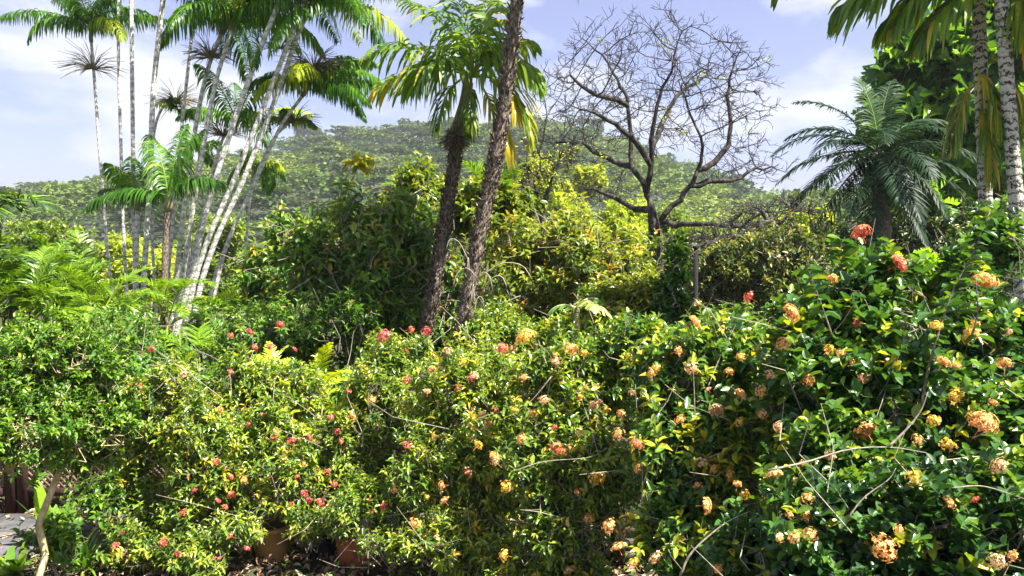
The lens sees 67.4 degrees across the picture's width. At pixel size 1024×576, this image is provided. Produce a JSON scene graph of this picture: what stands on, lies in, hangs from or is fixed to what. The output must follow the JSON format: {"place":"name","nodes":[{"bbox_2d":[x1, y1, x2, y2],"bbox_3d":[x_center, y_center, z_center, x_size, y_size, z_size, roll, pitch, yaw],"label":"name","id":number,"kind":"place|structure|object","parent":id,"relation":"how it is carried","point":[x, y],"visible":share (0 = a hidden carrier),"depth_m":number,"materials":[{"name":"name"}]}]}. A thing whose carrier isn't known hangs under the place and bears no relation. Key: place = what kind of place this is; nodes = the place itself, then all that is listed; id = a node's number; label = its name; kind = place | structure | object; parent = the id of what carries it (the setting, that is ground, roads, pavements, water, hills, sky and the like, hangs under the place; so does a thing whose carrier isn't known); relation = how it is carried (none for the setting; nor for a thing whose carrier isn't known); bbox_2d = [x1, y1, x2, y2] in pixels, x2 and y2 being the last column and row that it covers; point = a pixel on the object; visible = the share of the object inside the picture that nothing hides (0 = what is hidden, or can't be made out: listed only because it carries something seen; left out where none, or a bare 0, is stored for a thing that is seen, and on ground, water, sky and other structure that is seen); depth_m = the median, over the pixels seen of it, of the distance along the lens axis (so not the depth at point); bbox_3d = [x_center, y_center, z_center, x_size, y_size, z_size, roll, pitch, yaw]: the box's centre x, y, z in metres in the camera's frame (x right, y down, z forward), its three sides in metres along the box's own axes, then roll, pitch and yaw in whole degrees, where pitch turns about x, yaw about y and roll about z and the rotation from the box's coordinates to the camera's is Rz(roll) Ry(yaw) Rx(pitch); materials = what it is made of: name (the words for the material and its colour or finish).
{"place":"outdoors","nodes":[
{"label":"outdoors","id":0,"kind":"place"},
{"bbox_2d":[1,137,841,254],"bbox_3d":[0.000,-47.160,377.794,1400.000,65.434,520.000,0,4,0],"label":"hill","id":1,"kind":"structure","parent":0,"point":[157,234],"depth_m":215.22,"materials":[{"name":"plant"}]},
{"bbox_2d":[293,125,310,139],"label":"ridge tree","id":2,"kind":"object","parent":1,"relation":"on","point":[301,132],"visible":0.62,"depth_m":395.20,"materials":[{"name":"green plant"}]},
{"bbox_2d":[0,125,868,247],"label":"hillside tree limbs","id":3,"kind":"object","parent":1,"relation":"on","point":[656,196],"visible":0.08,"depth_m":184.58,"materials":[{"name":"brown plant"}]},
{"bbox_2d":[0,114,872,247],"bbox_3d":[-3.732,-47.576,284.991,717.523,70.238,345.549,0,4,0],"label":"hillside forest","id":4,"kind":"object","parent":1,"relation":"on","point":[679,176],"visible":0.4,"depth_m":211.45,"materials":[{"name":"green plant"}]},
{"bbox_2d":[0,0,943,193],"label":"sky","id":5,"kind":"structure","parent":0,"point":[48,131],"materials":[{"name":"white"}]},
{"bbox_2d":[0,255,1008,575],"bbox_3d":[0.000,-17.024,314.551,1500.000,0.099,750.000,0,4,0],"label":"ground","id":6,"kind":"structure","parent":0,"point":[310,569],"depth_m":6.22,"materials":[{"name":"soil"}]},
{"bbox_2d":[0,418,17,513],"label":"lattice screen","id":7,"kind":"object","parent":6,"relation":"on","point":[8,490],"visible":0.26,"depth_m":7.25,"materials":[{"name":"brown wood"}]},
{"bbox_2d":[0,541,47,575],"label":"strap leaved plant","id":8,"kind":"object","parent":6,"relation":"on","point":[10,563],"visible":0.84,"depth_m":5.95,"materials":[{"name":"green plant"}]},
{"bbox_2d":[0,188,61,266],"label":"fan palm","id":9,"kind":"object","parent":6,"relation":"on","point":[7,199],"visible":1,"depth_m":9.04,"materials":[{"name":"green plant"}]},
{"bbox_2d":[0,245,93,335],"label":"golden palm","id":10,"kind":"object","parent":6,"relation":"on","point":[4,269],"visible":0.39,"depth_m":10.65,"materials":[{"name":"green plant"}]},
{"bbox_2d":[9,505,88,575],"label":"shrub","id":11,"kind":"object","parent":6,"relation":"on","point":[62,542],"visible":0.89,"depth_m":5.68,"materials":[{"name":"green plant"}]},
{"bbox_2d":[0,217,99,296],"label":"garden tree","id":12,"kind":"object","parent":6,"relation":"on","point":[53,230],"visible":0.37,"depth_m":29.86,"materials":[{"name":"green plant"}]},
{"bbox_2d":[17,480,86,536],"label":"broad leaved plant","id":13,"kind":"object","parent":6,"relation":"on","point":[39,494],"visible":0.25,"depth_m":6.47,"materials":[{"name":"green plant"}]},
{"bbox_2d":[0,514,128,560],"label":"patio slab","id":14,"kind":"structure","parent":6,"relation":"on","point":[7,544],"depth_m":6.71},
{"bbox_2d":[0,513,118,547],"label":"fallen leaves","id":15,"kind":"object","parent":14,"relation":"on","point":[94,522],"visible":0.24,"depth_m":6.75,"materials":[{"name":"brown plant"}]},
{"bbox_2d":[16,430,127,513],"bbox_3d":[-4.160,1.615,7.265,1.030,1.070,0.110,0,4,0],"label":"lattice screen","id":16,"kind":"object","parent":6,"relation":"on","point":[25,495],"visible":0.06,"depth_m":7.25,"materials":[{"name":"brown wood"}]},
{"bbox_2d":[0,298,144,575],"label":"hedge bush","id":17,"kind":"object","parent":6,"relation":"on","point":[44,421],"visible":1,"depth_m":4.96,"materials":[{"name":"green plant"}]},
{"bbox_2d":[0,230,154,335],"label":"golden palm","id":18,"kind":"object","parent":6,"relation":"on","point":[36,274],"visible":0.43,"depth_m":10.96,"materials":[{"name":"green plant"}]},
{"bbox_2d":[12,507,150,575],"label":"strap leaved plant","id":19,"kind":"object","parent":6,"relation":"on","point":[87,558],"visible":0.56,"depth_m":6.01,"materials":[{"name":"green plant"}]},
{"bbox_2d":[0,0,167,315],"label":"slender palm","id":20,"kind":"object","parent":6,"relation":"on","point":[102,22],"visible":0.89,"depth_m":14.64,"materials":[{"name":"green plant"}]},
{"bbox_2d":[60,467,135,563],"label":"shrub","id":21,"kind":"object","parent":6,"relation":"on","point":[100,503],"visible":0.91,"depth_m":6.09,"materials":[{"name":"green plant"}]},
{"bbox_2d":[2,265,216,355],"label":"golden palm","id":22,"kind":"object","parent":6,"relation":"on","point":[153,296],"visible":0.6,"depth_m":10.07,"materials":[{"name":"green plant"}]},
{"bbox_2d":[59,297,185,398],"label":"garden bush","id":23,"kind":"object","parent":6,"relation":"on","point":[131,327],"visible":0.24,"depth_m":9.04,"materials":[{"name":"green plant"}]},
{"bbox_2d":[117,0,128,308],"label":"slender palm","id":24,"kind":"object","parent":6,"relation":"on","point":[121,151],"visible":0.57,"depth_m":14.83,"materials":[{"name":"grey plant"}]},
{"bbox_2d":[129,0,138,297],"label":"slender palm","id":25,"kind":"object","parent":6,"relation":"on","point":[132,95],"visible":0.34,"depth_m":13.79,"materials":[{"name":"grey plant"}]},
{"bbox_2d":[88,230,179,308],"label":"garden tree","id":26,"kind":"object","parent":6,"relation":"on","point":[115,249],"visible":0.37,"depth_m":27.53,"materials":[{"name":"green plant"}]},
{"bbox_2d":[96,156,192,298],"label":"young palm","id":27,"kind":"object","parent":6,"relation":"on","point":[120,182],"visible":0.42,"depth_m":13.43,"materials":[{"name":"green plant"}]},
{"bbox_2d":[141,0,165,317],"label":"slender palm","id":28,"kind":"object","parent":6,"relation":"on","point":[145,252],"visible":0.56,"depth_m":11.84,"materials":[{"name":"grey plant"}]},
{"bbox_2d":[83,124,229,329],"bbox_3d":[-5.247,-0.277,11.482,2.069,4.424,0.818,0,4,0],"label":"young palm","id":29,"kind":"object","parent":6,"relation":"on","point":[176,173],"visible":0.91,"depth_m":11.34,"materials":[{"name":"green plant"}]},
{"bbox_2d":[146,79,208,326],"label":"slender palm","id":30,"kind":"object","parent":6,"relation":"on","point":[171,102],"visible":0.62,"depth_m":13.82,"materials":[{"name":"green plant"}]},
{"bbox_2d":[127,402,233,513],"bbox_3d":[-3.140,1.615,7.265,0.990,1.070,0.110,0,4,0],"label":"lattice screen","id":31,"kind":"object","parent":6,"relation":"on","point":[157,466],"visible":0.03,"depth_m":7.25,"materials":[{"name":"brown wood"}]},
{"bbox_2d":[168,4,196,292],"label":"slender palm","id":32,"kind":"object","parent":6,"relation":"on","point":[181,125],"visible":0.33,"depth_m":13.24,"materials":[{"name":"grey plant"}]},
{"bbox_2d":[92,328,274,575],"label":"flowering bush","id":33,"kind":"object","parent":6,"relation":"on","point":[173,438],"visible":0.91,"depth_m":6.04,"materials":[{"name":"green plant"}]},
{"bbox_2d":[124,323,250,482],"bbox_3d":[-3.260,1.333,8.113,2.043,1.959,1.551,0,4,0],"label":"garden bush","id":34,"kind":"object","parent":6,"relation":"on","point":[142,361],"visible":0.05,"depth_m":7.70,"materials":[{"name":"green plant"}]},
{"bbox_2d":[129,316,260,374],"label":"arching palm","id":35,"kind":"object","parent":6,"relation":"on","point":[198,343],"visible":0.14,"depth_m":10.20,"materials":[{"name":"green plant"}]},
{"bbox_2d":[175,132,229,309],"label":"slender palm","id":36,"kind":"object","parent":6,"relation":"on","point":[207,157],"visible":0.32,"depth_m":14.88,"materials":[{"name":"green plant"}]},
{"bbox_2d":[111,277,312,410],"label":"golden palm","id":37,"kind":"object","parent":6,"relation":"on","point":[214,305],"visible":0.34,"depth_m":10.76,"materials":[{"name":"green plant"}]},
{"bbox_2d":[172,210,254,305],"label":"garden tree","id":38,"kind":"object","parent":6,"relation":"on","point":[225,281],"visible":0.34,"depth_m":29.38,"materials":[{"name":"green plant"}]},
{"bbox_2d":[160,0,302,334],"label":"slender palm","id":39,"kind":"object","parent":6,"relation":"on","point":[211,54],"visible":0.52,"depth_m":12.43,"materials":[{"name":"green plant"}]},
{"bbox_2d":[175,63,313,333],"bbox_3d":[-4.755,-1.040,13.677,2.558,5.680,2.470,3,5,38],"label":"slender palm","id":40,"kind":"object","parent":6,"relation":"on","point":[246,116],"visible":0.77,"depth_m":13.56,"materials":[{"name":"green plant"}]},
{"bbox_2d":[165,0,326,333],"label":"slender palm","id":41,"kind":"object","parent":6,"relation":"on","point":[262,13],"visible":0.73,"depth_m":11.93,"materials":[{"name":"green plant"}]},
{"bbox_2d":[159,321,335,552],"bbox_3d":[-2.136,1.162,6.445,1.331,1.694,1.732,-1,4,-14],"label":"flowering bush","id":42,"kind":"object","parent":6,"relation":"on","point":[276,458],"visible":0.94,"depth_m":6.10,"materials":[{"name":"green plant"}]},
{"bbox_2d":[227,151,286,290],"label":"slender palm","id":43,"kind":"object","parent":6,"relation":"on","point":[268,175],"visible":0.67,"depth_m":14.32,"materials":[{"name":"green plant"}]},
{"bbox_2d":[173,0,341,339],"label":"slender palm","id":44,"kind":"object","parent":6,"relation":"on","point":[222,159],"visible":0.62,"depth_m":11.71,"materials":[{"name":"grey plant"}]},
{"bbox_2d":[196,102,320,364],"bbox_3d":[-4.388,-0.693,13.120,2.395,5.061,0.912,0,4,0],"label":"slender palm","id":45,"kind":"object","parent":6,"relation":"on","point":[304,121],"visible":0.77,"depth_m":13.00,"materials":[{"name":"green plant"}]},
{"bbox_2d":[183,275,346,412],"bbox_3d":[-2.969,0.945,9.358,2.269,2.202,1.632,0,4,0],"label":"garden bush","id":46,"kind":"object","parent":6,"relation":"on","point":[298,332],"visible":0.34,"depth_m":9.02,"materials":[{"name":"green plant"}]},
{"bbox_2d":[128,341,403,520],"bbox_3d":[-2.123,1.374,6.957,2.368,1.722,1.875,-3,4,-36],"label":"fern palm","id":47,"kind":"object","parent":6,"relation":"on","point":[319,359],"visible":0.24,"depth_m":7.10,"materials":[{"name":"green plant"}]},
{"bbox_2d":[217,200,318,338],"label":"glossy tree","id":48,"kind":"object","parent":6,"relation":"on","point":[253,277],"visible":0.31,"depth_m":10.66,"materials":[{"name":"green plant"}]},
{"bbox_2d":[254,516,289,561],"bbox_3d":[-1.970,2.067,6.291,0.356,0.290,0.356,0,4,0],"label":"plant pot","id":49,"kind":"object","parent":6,"relation":"on","point":[273,538],"visible":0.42,"depth_m":6.18,"materials":[{"name":"brown ceramic"}]},
{"bbox_2d":[182,0,386,335],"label":"slender palm","id":50,"kind":"object","parent":6,"relation":"on","point":[285,48],"visible":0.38,"depth_m":11.92,"materials":[{"name":"grey plant"}]},
{"bbox_2d":[202,41,388,371],"bbox_3d":[-3.558,-1.105,12.940,3.078,5.909,1.896,2,4,25],"label":"slender palm","id":51,"kind":"object","parent":6,"relation":"on","point":[331,75],"visible":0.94,"depth_m":12.49,"materials":[{"name":"green plant"}]},
{"bbox_2d":[257,207,339,268],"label":"garden tree","id":52,"kind":"object","parent":6,"relation":"on","point":[297,216],"visible":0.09,"depth_m":26.40,"materials":[{"name":"green plant"}]},
{"bbox_2d":[188,0,413,332],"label":"slender palm","id":53,"kind":"object","parent":6,"relation":"on","point":[287,22],"visible":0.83,"depth_m":12.06,"materials":[{"name":"grey plant"}]},
{"bbox_2d":[305,515,336,557],"bbox_3d":[-1.581,2.070,6.392,0.346,0.270,0.346,0,4,0],"label":"plant pot","id":54,"kind":"object","parent":6,"relation":"on","point":[326,545],"visible":0.24,"depth_m":6.28,"materials":[{"name":"black plastic"}]},
{"bbox_2d":[234,146,456,369],"bbox_3d":[-2.112,0.106,9.860,2.830,3.778,1.896,0,4,0],"label":"glossy tree","id":55,"kind":"object","parent":6,"relation":"on","point":[361,262],"visible":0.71,"depth_m":9.61,"materials":[{"name":"green plant"}]},
{"bbox_2d":[294,331,398,481],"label":"garden bush","id":56,"kind":"object","parent":6,"relation":"on","point":[334,396],"visible":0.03,"depth_m":8.01,"materials":[{"name":"green plant"}]},
{"bbox_2d":[331,522,377,569],"bbox_3d":[-1.254,2.048,6.190,0.400,0.340,0.400,0,4,0],"label":"plant pot","id":57,"kind":"object","parent":6,"relation":"on","point":[346,557],"visible":0.23,"depth_m":6.05,"materials":[{"name":"ceramic"}]},
{"bbox_2d":[341,149,376,284],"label":"red tipped sapling","id":58,"kind":"object","parent":6,"relation":"on","point":[362,164],"visible":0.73,"depth_m":9.90,"materials":[{"name":"green plant"}]},
{"bbox_2d":[278,326,450,570],"bbox_3d":[-1.202,1.265,6.118,1.366,1.933,1.620,0,4,0],"label":"flowering bush","id":59,"kind":"object","parent":6,"relation":"on","point":[368,497],"visible":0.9,"depth_m":6.15,"materials":[{"name":"green plant"}]},
{"bbox_2d":[4,476,760,575],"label":"ground weeds","id":60,"kind":"object","parent":6,"relation":"on","point":[337,564],"visible":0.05,"depth_m":5.94,"materials":[{"name":"green plant"}]},
{"bbox_2d":[314,277,451,376],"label":"garden bush","id":61,"kind":"object","parent":6,"relation":"on","point":[357,318],"visible":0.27,"depth_m":9.20,"materials":[{"name":"green plant"}]},
{"bbox_2d":[352,173,506,358],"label":"glossy tree","id":62,"kind":"object","parent":6,"relation":"on","point":[420,238],"visible":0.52,"depth_m":10.02,"materials":[{"name":"green plant"}]},
{"bbox_2d":[388,380,500,493],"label":"garden bush","id":63,"kind":"object","parent":6,"relation":"on","point":[402,429],"visible":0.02,"depth_m":7.66,"materials":[{"name":"green plant"}]},
{"bbox_2d":[359,0,548,356],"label":"shaggy palm","id":64,"kind":"object","parent":6,"relation":"on","point":[486,54],"visible":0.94,"depth_m":8.72,"materials":[{"name":"green plant"}]},
{"bbox_2d":[381,160,527,365],"bbox_3d":[-0.976,-0.136,12.633,2.797,4.008,2.452,1,4,14],"label":"young golden palm","id":65,"kind":"object","parent":6,"relation":"on","point":[506,175],"visible":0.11,"depth_m":12.56,"materials":[{"name":"green plant"}]},
{"bbox_2d":[376,150,548,261],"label":"yellow shrub","id":66,"kind":"object","parent":6,"relation":"on","point":[509,199],"visible":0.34,"depth_m":11.27,"materials":[{"name":"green plant"}]},
{"bbox_2d":[449,182,504,301],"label":"garden tree","id":67,"kind":"object","parent":6,"relation":"on","point":[490,273],"visible":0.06,"depth_m":31.52,"materials":[{"name":"green plant"}]},
{"bbox_2d":[434,273,546,375],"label":"garden bush","id":68,"kind":"object","parent":6,"relation":"on","point":[511,329],"visible":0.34,"depth_m":8.61,"materials":[{"name":"green plant"}]},
{"bbox_2d":[368,308,621,575],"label":"flowering bush","id":69,"kind":"object","parent":6,"relation":"on","point":[469,536],"visible":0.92,"depth_m":5.71,"materials":[{"name":"green plant"}]},
{"bbox_2d":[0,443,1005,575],"bbox_3d":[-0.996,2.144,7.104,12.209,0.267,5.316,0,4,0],"label":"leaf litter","id":70,"kind":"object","parent":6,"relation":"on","point":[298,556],"visible":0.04,"depth_m":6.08,"materials":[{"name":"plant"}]},
{"bbox_2d":[446,0,578,361],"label":"shaggy palm","id":71,"kind":"object","parent":6,"relation":"on","point":[489,185],"visible":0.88,"depth_m":8.28,"materials":[{"name":"brown plant"}]},
{"bbox_2d":[515,157,551,224],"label":"slope tree","id":72,"kind":"object","parent":6,"relation":"on","point":[531,163],"visible":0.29,"depth_m":59.13,"materials":[{"name":"green plant"}]},
{"bbox_2d":[501,132,584,292],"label":"bare tree","id":73,"kind":"object","parent":6,"relation":"on","point":[537,155],"visible":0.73,"depth_m":18.66,"materials":[{"name":"plant"}]},
{"bbox_2d":[493,189,603,301],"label":"garden tree","id":74,"kind":"object","parent":6,"relation":"on","point":[558,204],"visible":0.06,"depth_m":28.94,"materials":[{"name":"green plant"}]},
{"bbox_2d":[534,178,578,214],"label":"slope tree","id":75,"kind":"object","parent":6,"relation":"on","point":[558,186],"visible":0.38,"depth_m":54.36,"materials":[{"name":"green plant"}]},
{"bbox_2d":[484,366,630,498],"bbox_3d":[0.393,1.367,7.535,1.897,1.553,1.498,0,4,0],"label":"garden bush","id":76,"kind":"object","parent":6,"relation":"on","point":[518,430],"visible":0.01,"depth_m":7.27,"materials":[{"name":"green plant"}]},
{"bbox_2d":[458,192,695,329],"bbox_3d":[0.748,0.401,9.576,2.580,3.247,2.044,-1,4,-17],"label":"yellow shrub","id":77,"kind":"object","parent":6,"relation":"on","point":[576,254],"visible":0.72,"depth_m":9.40,"materials":[{"name":"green plant"}]},
{"bbox_2d":[546,297,613,351],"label":"banana plant","id":78,"kind":"object","parent":6,"relation":"on","point":[586,303],"visible":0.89,"depth_m":7.90,"materials":[{"name":"green plant"}]},
{"bbox_2d":[520,279,651,366],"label":"garden bush","id":79,"kind":"object","parent":6,"relation":"on","point":[545,329],"visible":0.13,"depth_m":8.43,"materials":[{"name":"green plant"}]},
{"bbox_2d":[569,161,608,228],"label":"slope tree","id":80,"kind":"object","parent":6,"relation":"on","point":[586,174],"visible":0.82,"depth_m":57.27,"materials":[{"name":"green plant"}]},
{"bbox_2d":[466,292,759,574],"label":"flowering bush","id":81,"kind":"object","parent":6,"relation":"on","point":[589,387],"visible":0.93,"depth_m":5.09,"materials":[{"name":"green plant"}]},
{"bbox_2d":[592,192,651,271],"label":"garden tree","id":82,"kind":"object","parent":6,"relation":"on","point":[625,217],"visible":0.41,"depth_m":33.49,"materials":[{"name":"green plant"}]},
{"bbox_2d":[610,501,643,566],"bbox_3d":[1.062,1.974,6.335,0.442,0.470,0.460,0,4,0],"label":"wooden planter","id":83,"kind":"object","parent":6,"relation":"on","point":[620,558],"visible":0.15,"depth_m":6.13,"materials":[{"name":"brown wood"}]},
{"bbox_2d":[537,249,732,454],"bbox_3d":[1.355,0.797,8.737,1.826,2.540,1.350,-2,4,-24],"label":"yellow shrub","id":84,"kind":"object","parent":6,"relation":"on","point":[640,288],"visible":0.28,"depth_m":8.46,"materials":[{"name":"green plant"}]},
{"bbox_2d":[513,0,798,273],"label":"bare tree","id":85,"kind":"object","parent":6,"relation":"on","point":[651,211],"visible":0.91,"depth_m":19.60,"materials":[{"name":"grey plant"}]},
{"bbox_2d":[632,201,713,288],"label":"garden tree","id":86,"kind":"object","parent":6,"relation":"on","point":[674,216],"visible":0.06,"depth_m":35.28,"materials":[{"name":"green plant"}]},
{"bbox_2d":[651,229,703,328],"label":"bluish shrub","id":87,"kind":"object","parent":6,"relation":"on","point":[671,297],"visible":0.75,"depth_m":8.14,"materials":[{"name":"green plant"}]},
{"bbox_2d":[579,291,784,575],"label":"flowering bush","id":88,"kind":"object","parent":6,"relation":"on","point":[672,488],"visible":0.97,"depth_m":4.40,"materials":[{"name":"green plant"}]},
{"bbox_2d":[693,246,698,301],"bbox_3d":[2.871,0.595,12.061,0.096,2.508,0.100,0,4,0],"label":"post","id":89,"kind":"object","parent":6,"relation":"on","point":[695,285],"visible":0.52,"depth_m":11.98,"materials":[{"name":"metal"}]},
{"bbox_2d":[648,217,748,301],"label":"leafy tree","id":90,"kind":"object","parent":6,"relation":"on","point":[687,231],"visible":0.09,"depth_m":23.73,"materials":[{"name":"green plant"}]},
{"bbox_2d":[696,299,773,394],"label":"garden bush","id":91,"kind":"object","parent":6,"relation":"on","point":[737,306],"visible":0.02,"depth_m":10.38,"materials":[{"name":"green plant"}]},
{"bbox_2d":[660,190,825,258],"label":"leafy tree","id":92,"kind":"object","parent":6,"relation":"on","point":[727,235],"visible":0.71,"depth_m":15.35,"materials":[{"name":"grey plant"}]},
{"bbox_2d":[685,209,841,338],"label":"leafy tree","id":93,"kind":"object","parent":6,"relation":"on","point":[768,255],"visible":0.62,"depth_m":12.78,"materials":[{"name":"green plant"}]},
{"bbox_2d":[778,201,836,290],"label":"garden tree","id":94,"kind":"object","parent":6,"relation":"on","point":[805,220],"visible":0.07,"depth_m":29.29,"materials":[{"name":"green plant"}]},
{"bbox_2d":[679,392,1023,575],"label":"flowering bush","id":95,"kind":"object","parent":6,"relation":"on","point":[932,524],"visible":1,"depth_m":3.28,"materials":[{"name":"green plant"}]},
{"bbox_2d":[728,200,1004,520],"bbox_3d":[1.698,0.955,4.078,1.259,2.796,1.259,-2,4,-31],"label":"flowering bush","id":96,"kind":"object","parent":6,"relation":"on","point":[852,361],"visible":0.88,"depth_m":3.83,"materials":[{"name":"green plant"}]},
{"bbox_2d":[767,76,977,254],"bbox_3d":[7.860,-1.499,16.468,3.913,6.248,3.660,3,4,37],"label":"coconut palm","id":97,"kind":"object","parent":6,"relation":"on","point":[884,171],"visible":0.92,"depth_m":16.01,"materials":[{"name":"green plant"}]},
{"bbox_2d":[770,0,1023,216],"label":"ringed palm","id":98,"kind":"object","parent":6,"relation":"on","point":[905,15],"visible":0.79,"depth_m":6.66,"materials":[{"name":"green plant"}]},
{"bbox_2d":[802,183,1013,306],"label":"dark tree","id":99,"kind":"object","parent":6,"relation":"on","point":[939,239],"visible":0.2,"depth_m":17.75,"materials":[{"name":"green plant"}]},
{"bbox_2d":[895,247,944,329],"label":"lobed shrub","id":100,"kind":"object","parent":6,"relation":"on","point":[927,292],"visible":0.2,"depth_m":5.11,"materials":[{"name":"green plant"}]},
{"bbox_2d":[850,0,1023,251],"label":"breadfruit tree","id":101,"kind":"object","parent":6,"relation":"on","point":[937,83],"visible":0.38,"depth_m":18.61,"materials":[{"name":"green plant"}]},
{"bbox_2d":[888,206,1023,495],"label":"flowering bush","id":102,"kind":"object","parent":6,"relation":"on","point":[990,377],"visible":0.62,"depth_m":4.37,"materials":[{"name":"green plant"}]},
{"bbox_2d":[994,0,1023,306],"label":"ringed palm","id":103,"kind":"object","parent":6,"relation":"on","point":[1011,142],"visible":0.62,"depth_m":6.49,"materials":[{"name":"grey plant"}]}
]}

